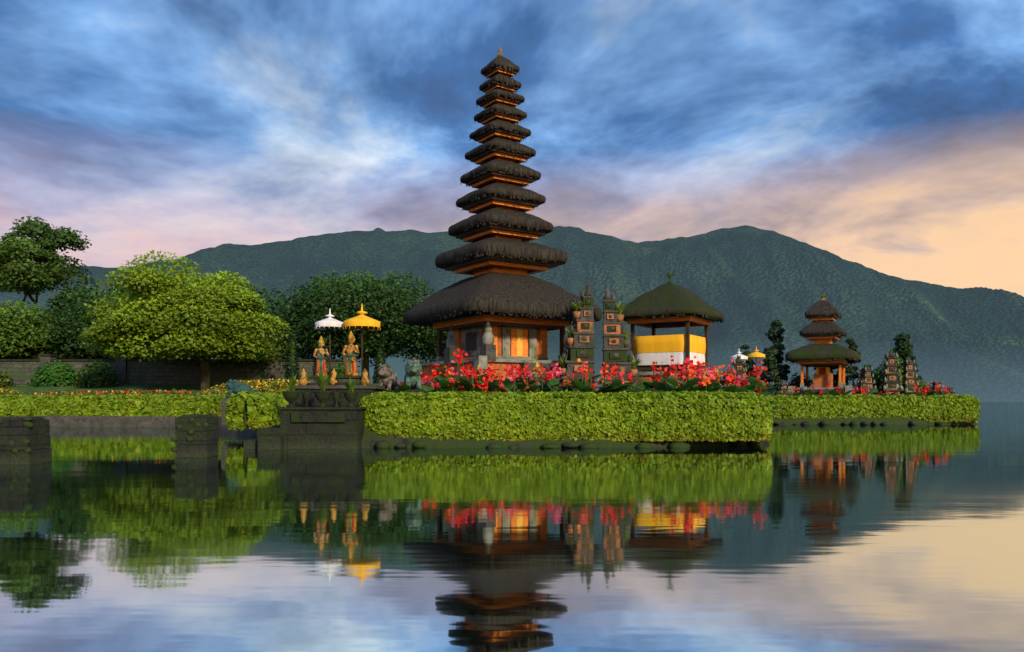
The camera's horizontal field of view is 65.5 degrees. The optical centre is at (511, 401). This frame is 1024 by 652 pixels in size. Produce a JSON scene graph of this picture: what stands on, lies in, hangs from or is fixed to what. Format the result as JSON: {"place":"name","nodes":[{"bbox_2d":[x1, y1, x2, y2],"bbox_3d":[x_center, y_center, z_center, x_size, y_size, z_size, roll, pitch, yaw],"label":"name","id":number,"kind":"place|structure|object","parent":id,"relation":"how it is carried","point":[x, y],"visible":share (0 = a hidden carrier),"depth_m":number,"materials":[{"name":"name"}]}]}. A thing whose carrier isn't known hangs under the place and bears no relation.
{"place":"outdoors","nodes":[
{"label":"outdoors","id":0,"kind":"place"},
{"bbox_2d":[0,383,378,432],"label":"shore ground","id":1,"kind":"structure","parent":0,"point":[108,421],"depth_m":33.20,"materials":[{"name":"grey stone"}]},
{"bbox_2d":[0,300,71,358],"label":"tree","id":2,"kind":"object","parent":1,"relation":"on","point":[21,330],"visible":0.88,"depth_m":56.76,"materials":[{"name":"green plant"}]},
{"bbox_2d":[0,236,79,355],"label":"tall tree","id":3,"kind":"object","parent":1,"relation":"on","point":[30,277],"visible":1,"depth_m":65.11,"materials":[{"name":"green plant"}]},
{"bbox_2d":[0,216,101,311],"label":"tall tree","id":4,"kind":"object","parent":1,"relation":"on","point":[47,237],"visible":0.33,"depth_m":71.34,"materials":[{"name":"green plant"}]},
{"bbox_2d":[24,335,102,358],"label":"bush","id":5,"kind":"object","parent":1,"relation":"on","point":[75,356],"depth_m":59.09,"materials":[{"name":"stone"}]},
{"bbox_2d":[35,285,104,331],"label":"tree","id":6,"kind":"object","parent":1,"relation":"on","point":[57,303],"visible":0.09,"depth_m":64.69,"materials":[{"name":"green plant"}]},
{"bbox_2d":[40,282,146,358],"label":"tree","id":7,"kind":"object","parent":1,"relation":"on","point":[74,324],"visible":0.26,"depth_m":57.22,"materials":[{"name":"green plant"}]},
{"bbox_2d":[0,390,288,430],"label":"shore hedge","id":8,"kind":"object","parent":1,"relation":"on","point":[252,409],"visible":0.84,"depth_m":33.47,"materials":[{"name":"green plant"}]},
{"bbox_2d":[0,379,309,402],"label":"shore flower beds","id":9,"kind":"object","parent":1,"relation":"on","point":[272,386],"visible":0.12,"depth_m":39.04,"materials":[{"name":"green plant"}]},
{"bbox_2d":[0,354,345,384],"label":"compound wall","id":10,"kind":"structure","parent":1,"relation":"on","point":[130,371],"depth_m":54.70,"materials":[{"name":"stone"}]},
{"bbox_2d":[78,250,294,390],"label":"tree","id":11,"kind":"object","parent":1,"relation":"on","point":[204,320],"visible":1,"depth_m":47.58,"materials":[{"name":"green plant"}]},
{"bbox_2d":[0,332,386,387],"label":"shore shrubs","id":12,"kind":"object","parent":1,"relation":"on","point":[97,374],"visible":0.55,"depth_m":52.12,"materials":[{"name":"green plant"}]},
{"bbox_2d":[168,282,309,358],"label":"tree","id":13,"kind":"object","parent":1,"relation":"on","point":[263,294],"visible":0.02,"depth_m":69.67,"materials":[{"name":"green plant"}]},
{"bbox_2d":[221,379,258,424],"bbox_3d":[-8.800,0.023,26.000,1.158,1.494,0.835,0,0,0],"label":"frog statue","id":14,"kind":"object","parent":1,"relation":"on","point":[234,386],"visible":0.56,"depth_m":25.78,"materials":[{"name":"stone"}]},
{"bbox_2d":[256,274,387,366],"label":"tree","id":15,"kind":"object","parent":1,"relation":"on","point":[285,306],"visible":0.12,"depth_m":64.05,"materials":[{"name":"green plant"}]},
{"bbox_2d":[264,269,447,382],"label":"dark tree","id":16,"kind":"object","parent":1,"relation":"on","point":[383,304],"visible":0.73,"depth_m":57.82,"materials":[{"name":"green plant"}]},
{"bbox_2d":[0,273,411,382],"bbox_3d":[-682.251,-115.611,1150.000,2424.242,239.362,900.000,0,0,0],"label":"mountain","id":17,"kind":"structure","parent":0,"point":[397,365],"depth_m":1138.93,"materials":[{"name":"plant"}]},
{"bbox_2d":[0,402,1023,651],"bbox_3d":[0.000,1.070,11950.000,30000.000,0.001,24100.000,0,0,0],"label":"lake water","id":18,"kind":"structure","parent":0,"point":[848,538],"depth_m":5.92,"materials":[{"name":"blue liquid"}]},
{"bbox_2d":[0,417,51,464],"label":"stone post","id":19,"kind":"object","parent":18,"relation":"in","point":[25,440],"visible":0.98,"depth_m":13.38,"materials":[{"name":"grey stone"}]},
{"bbox_2d":[170,414,218,457],"bbox_3d":[-6.105,1.212,15.408,0.736,1.915,0.670,0,0,0],"label":"stone post","id":20,"kind":"object","parent":18,"relation":"in","point":[196,435],"visible":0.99,"depth_m":15.11,"materials":[{"name":"grey stone"}]},
{"bbox_2d":[0,0,1023,296],"label":"sky","id":21,"kind":"structure","parent":0,"point":[883,136],"materials":[{"name":"blue"}]},
{"bbox_2d":[272,425,768,448],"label":"island ground","id":22,"kind":"structure","parent":0,"point":[372,439],"depth_m":18.35,"materials":[{"name":"stone"}]},
{"bbox_2d":[244,385,384,449],"bbox_3d":[-4.638,0.690,19.062,2.725,2.160,3.025,0,0,0],"label":"stone pedestal","id":23,"kind":"object","parent":22,"relation":"on","point":[313,425],"visible":0.62,"depth_m":17.81,"materials":[{"name":"stone"}]},
{"bbox_2d":[282,367,358,406],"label":"potted plants","id":24,"kind":"object","parent":23,"relation":"on","point":[291,396],"visible":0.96,"depth_m":18.05,"materials":[{"name":"green plant"}]},
{"bbox_2d":[299,331,369,384],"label":"statues","id":25,"kind":"object","parent":23,"relation":"on","point":[351,349],"visible":0.96,"depth_m":19.47,"materials":[{"name":"metal"}]},
{"bbox_2d":[315,303,379,376],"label":"parasols","id":26,"kind":"object","parent":23,"relation":"on","point":[361,321],"visible":1,"depth_m":19.73,"materials":[{"name":"yellow wood"}]},
{"bbox_2d":[377,359,424,392],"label":"animal statues","id":27,"kind":"object","parent":22,"relation":"on","point":[412,377],"visible":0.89,"depth_m":19.86,"materials":[{"name":"stone"}]},
{"bbox_2d":[387,327,550,361],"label":"tree","id":28,"kind":"object","parent":22,"relation":"on","point":[435,343],"visible":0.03,"depth_m":61.31,"materials":[{"name":"green plant"}]},
{"bbox_2d":[403,45,601,384],"bbox_3d":[-0.165,-5.617,26.658,5.238,12.974,6.071,0,0,-34],"label":"pagoda","id":29,"kind":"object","parent":22,"relation":"on","point":[502,308],"visible":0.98,"depth_m":26.11,"materials":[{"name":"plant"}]},
{"bbox_2d":[357,390,773,441],"bbox_3d":[4.730,0.334,22.889,7.588,1.272,17.377,0,0,43],"label":"island hedge","id":30,"kind":"object","parent":22,"relation":"on","point":[682,416],"visible":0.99,"depth_m":18.41,"materials":[{"name":"green plant"}]},
{"bbox_2d":[393,348,787,412],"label":"flowers","id":31,"kind":"object","parent":22,"relation":"on","point":[467,379],"visible":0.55,"depth_m":20.33,"materials":[{"name":"red plant"}]},
{"bbox_2d":[552,281,641,391],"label":"split gate","id":32,"kind":"structure","parent":22,"relation":"on","point":[579,342],"depth_m":24.74,"materials":[{"name":"stone"}]},
{"bbox_2d":[475,362,806,394],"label":"guardians","id":33,"kind":"object","parent":22,"relation":"on","point":[536,366],"visible":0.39,"depth_m":22.28,"materials":[{"name":"stone"}]},
{"bbox_2d":[621,271,723,385],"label":"pavilion","id":34,"kind":"structure","parent":22,"relation":"on","point":[669,304],"depth_m":28.10,"materials":[{"name":"fabric"}]},
{"bbox_2d":[515,389,876,395],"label":"bedding flowers","id":35,"kind":"object","parent":22,"relation":"on","point":[518,390],"depth_m":19.91,"materials":[{"name":"red plant"}]},
{"bbox_2d":[50,225,1023,401],"bbox_3d":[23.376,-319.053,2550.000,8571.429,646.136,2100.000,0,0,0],"label":"mountain","id":36,"kind":"structure","parent":0,"point":[750,283],"depth_m":2314.74,"materials":[{"name":"green plant"}]},
{"bbox_2d":[772,416,976,424],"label":"island ground","id":37,"kind":"structure","parent":0,"point":[890,420],"depth_m":36.54,"materials":[{"name":"stone"}]},
{"bbox_2d":[730,346,764,377],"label":"parasols","id":38,"kind":"object","parent":37,"relation":"on","point":[756,354],"visible":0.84,"depth_m":38.74,"materials":[{"name":"yellow wood"}]},
{"bbox_2d":[740,344,762,384],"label":"conifer tree","id":39,"kind":"object","parent":37,"relation":"on","point":[749,364],"visible":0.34,"depth_m":40.29,"materials":[{"name":"green plant"}]},
{"bbox_2d":[760,347,782,395],"bbox_3d":[12.946,-0.968,39.607,1.312,3.524,1.517,0,0,27],"label":"conifer tree","id":40,"kind":"object","parent":37,"relation":"on","point":[769,360],"visible":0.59,"depth_m":39.44,"materials":[{"name":"green plant"}]},
{"bbox_2d":[760,319,792,389],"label":"conifer tree","id":41,"kind":"object","parent":37,"relation":"on","point":[774,333],"visible":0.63,"depth_m":41.33,"materials":[{"name":"green plant"}]},
{"bbox_2d":[785,293,860,395],"bbox_3d":[15.300,-2.296,39.336,3.301,6.333,4.348,0,0,28],"label":"pagoda","id":42,"kind":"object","parent":37,"relation":"on","point":[823,354],"visible":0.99,"depth_m":39.09,"materials":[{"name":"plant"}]},
{"bbox_2d":[814,338,848,386],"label":"conifer tree","id":43,"kind":"object","parent":37,"relation":"on","point":[835,378],"visible":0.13,"depth_m":41.84,"materials":[{"name":"green plant"}]},
{"bbox_2d":[720,355,955,394],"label":"shrubs","id":44,"kind":"object","parent":37,"relation":"on","point":[738,364],"visible":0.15,"depth_m":24.61,"materials":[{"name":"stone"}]},
{"bbox_2d":[836,337,861,385],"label":"conifer tree","id":45,"kind":"object","parent":37,"relation":"on","point":[851,342],"visible":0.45,"depth_m":40.77,"materials":[{"name":"green plant"}]},
{"bbox_2d":[757,349,943,395],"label":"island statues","id":46,"kind":"object","parent":37,"relation":"on","point":[890,374],"visible":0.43,"depth_m":39.20,"materials":[{"name":"stone"}]},
{"bbox_2d":[765,356,958,395],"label":"island shrubs","id":47,"kind":"object","parent":37,"relation":"on","point":[923,388],"visible":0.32,"depth_m":38.37,"materials":[{"name":"red plant"}]},
{"bbox_2d":[765,394,980,422],"bbox_3d":[15.825,0.307,39.843,13.328,1.449,6.608,0,0,0],"label":"island hedge","id":48,"kind":"object","parent":37,"relation":"on","point":[949,408],"visible":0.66,"depth_m":36.69,"materials":[{"name":"green plant"}]},
{"bbox_2d":[889,332,923,380],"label":"conifer tree","id":49,"kind":"object","parent":37,"relation":"on","point":[903,348],"visible":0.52,"depth_m":41.28,"materials":[{"name":"green plant"}]}
]}

